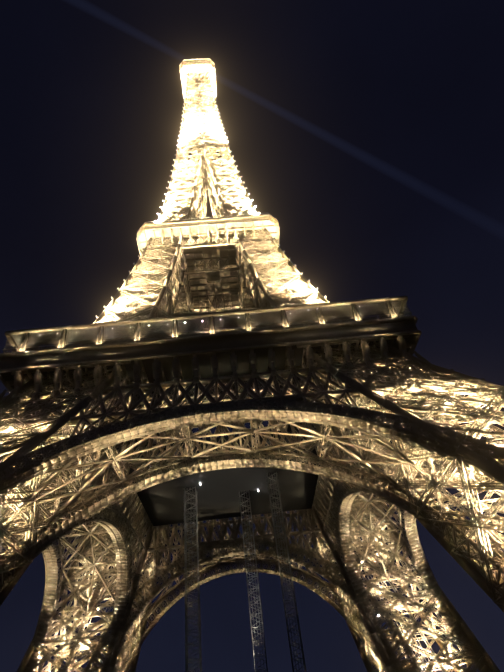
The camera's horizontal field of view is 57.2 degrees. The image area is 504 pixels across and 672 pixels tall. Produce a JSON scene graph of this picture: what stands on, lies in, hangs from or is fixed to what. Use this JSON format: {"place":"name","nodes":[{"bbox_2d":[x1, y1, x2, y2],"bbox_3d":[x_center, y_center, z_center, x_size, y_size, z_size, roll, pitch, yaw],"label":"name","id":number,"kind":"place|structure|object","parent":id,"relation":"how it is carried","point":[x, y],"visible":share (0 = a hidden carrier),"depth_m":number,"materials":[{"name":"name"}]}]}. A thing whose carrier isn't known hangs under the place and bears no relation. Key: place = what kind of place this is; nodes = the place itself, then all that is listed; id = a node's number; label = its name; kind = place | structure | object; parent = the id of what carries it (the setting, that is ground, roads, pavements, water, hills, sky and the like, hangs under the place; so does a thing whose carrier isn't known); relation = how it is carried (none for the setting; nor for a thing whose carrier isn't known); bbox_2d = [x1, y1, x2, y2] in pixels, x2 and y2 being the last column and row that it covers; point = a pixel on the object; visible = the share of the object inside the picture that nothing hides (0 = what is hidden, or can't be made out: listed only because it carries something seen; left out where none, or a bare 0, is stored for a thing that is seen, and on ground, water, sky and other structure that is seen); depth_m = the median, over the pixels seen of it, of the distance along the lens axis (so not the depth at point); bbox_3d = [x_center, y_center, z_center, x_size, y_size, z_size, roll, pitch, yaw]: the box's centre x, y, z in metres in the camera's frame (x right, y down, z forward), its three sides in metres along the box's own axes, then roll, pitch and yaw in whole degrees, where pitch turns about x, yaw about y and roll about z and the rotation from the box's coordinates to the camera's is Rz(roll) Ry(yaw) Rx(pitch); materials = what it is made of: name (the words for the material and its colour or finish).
{"place":"outdoors","nodes":[
{"label":"outdoors","id":0,"kind":"place"},
{"bbox_2d":[13,300,401,350],"bbox_3d":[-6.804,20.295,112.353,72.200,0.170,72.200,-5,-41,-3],"label":"gallery ceiling","id":1,"kind":"structure","parent":0,"point":[163,329],"depth_m":86.60,"materials":[{"name":"brown metal"}]},
{"bbox_2d":[0,0,503,671],"label":"sky","id":2,"kind":"structure","parent":0,"point":[371,132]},
{"label":"ground","id":3,"kind":"structure","parent":0,"visible":0},
{"bbox_2d":[184,472,306,671],"bbox_3d":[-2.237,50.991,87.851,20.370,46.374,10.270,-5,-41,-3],"label":"lattice columns","id":4,"kind":"structure","parent":3,"relation":"on","point":[186,519],"depth_m":89.19,"materials":[{"name":"silver metal"}]},
{"bbox_2d":[116,427,326,525],"bbox_3d":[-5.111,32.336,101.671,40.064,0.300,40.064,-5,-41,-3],"label":"platform underside","id":5,"kind":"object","parent":4,"relation":"on","point":[218,491],"depth_m":104.77,"materials":[{"name":"black metal"}]},
{"bbox_2d":[0,58,503,671],"bbox_3d":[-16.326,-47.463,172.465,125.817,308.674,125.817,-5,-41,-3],"label":"tower","id":6,"kind":"structure","parent":3,"relation":"on","point":[364,412],"depth_m":83.27,"materials":[{"name":"metal"}]},
{"bbox_2d":[180,59,213,66],"bbox_3d":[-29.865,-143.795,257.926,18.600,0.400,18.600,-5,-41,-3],"label":"tower top","id":7,"kind":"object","parent":6,"relation":"on","point":[183,63],"depth_m":251.84,"materials":[{"name":"paint"}]},
{"bbox_2d":[180,64,216,100],"bbox_3d":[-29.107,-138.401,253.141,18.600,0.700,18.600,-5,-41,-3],"label":"observation deck","id":8,"kind":"structure","parent":6,"relation":"on","point":[201,68],"depth_m":248.74,"materials":[{"name":"paint"}]},
{"bbox_2d":[3,300,409,352],"bbox_3d":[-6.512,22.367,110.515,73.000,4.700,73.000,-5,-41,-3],"label":"gallery","id":9,"kind":"object","parent":6,"relation":"on","point":[327,318],"visible":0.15,"depth_m":83.23,"materials":[{"name":"brown metal"}]},
{"bbox_2d":[137,217,278,317],"bbox_3d":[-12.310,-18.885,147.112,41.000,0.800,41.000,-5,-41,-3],"label":"upper platform","id":10,"kind":"structure","parent":6,"relation":"attached to","point":[217,288],"depth_m":139.39,"materials":[{"name":"paint"}]},
{"bbox_2d":[11,338,406,491],"bbox_3d":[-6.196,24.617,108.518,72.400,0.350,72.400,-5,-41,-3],"label":"first floor deck","id":11,"kind":"structure","parent":6,"relation":"attached to","point":[224,365],"depth_m":86.60,"materials":[{"name":"brown metal"}]},
{"bbox_2d":[0,320,417,478],"bbox_3d":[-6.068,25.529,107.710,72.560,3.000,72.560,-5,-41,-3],"label":"frieze band","id":12,"kind":"object","parent":11,"relation":"on","point":[183,346],"visible":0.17,"depth_m":80.59,"materials":[{"name":"brown paint"}]},
{"bbox_2d":[44,317,376,348],"bbox_3d":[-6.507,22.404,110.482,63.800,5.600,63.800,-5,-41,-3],"label":"promenade wall","id":13,"kind":"structure","parent":11,"relation":"on","point":[87,344],"depth_m":87.88,"materials":[{"name":"brown metal"}]},
{"bbox_2d":[206,272,219,280],"bbox_3d":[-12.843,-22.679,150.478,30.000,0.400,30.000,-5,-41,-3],"label":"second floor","id":14,"kind":"structure","parent":6,"relation":"on","point":[212,276],"depth_m":153.49,"materials":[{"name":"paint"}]},
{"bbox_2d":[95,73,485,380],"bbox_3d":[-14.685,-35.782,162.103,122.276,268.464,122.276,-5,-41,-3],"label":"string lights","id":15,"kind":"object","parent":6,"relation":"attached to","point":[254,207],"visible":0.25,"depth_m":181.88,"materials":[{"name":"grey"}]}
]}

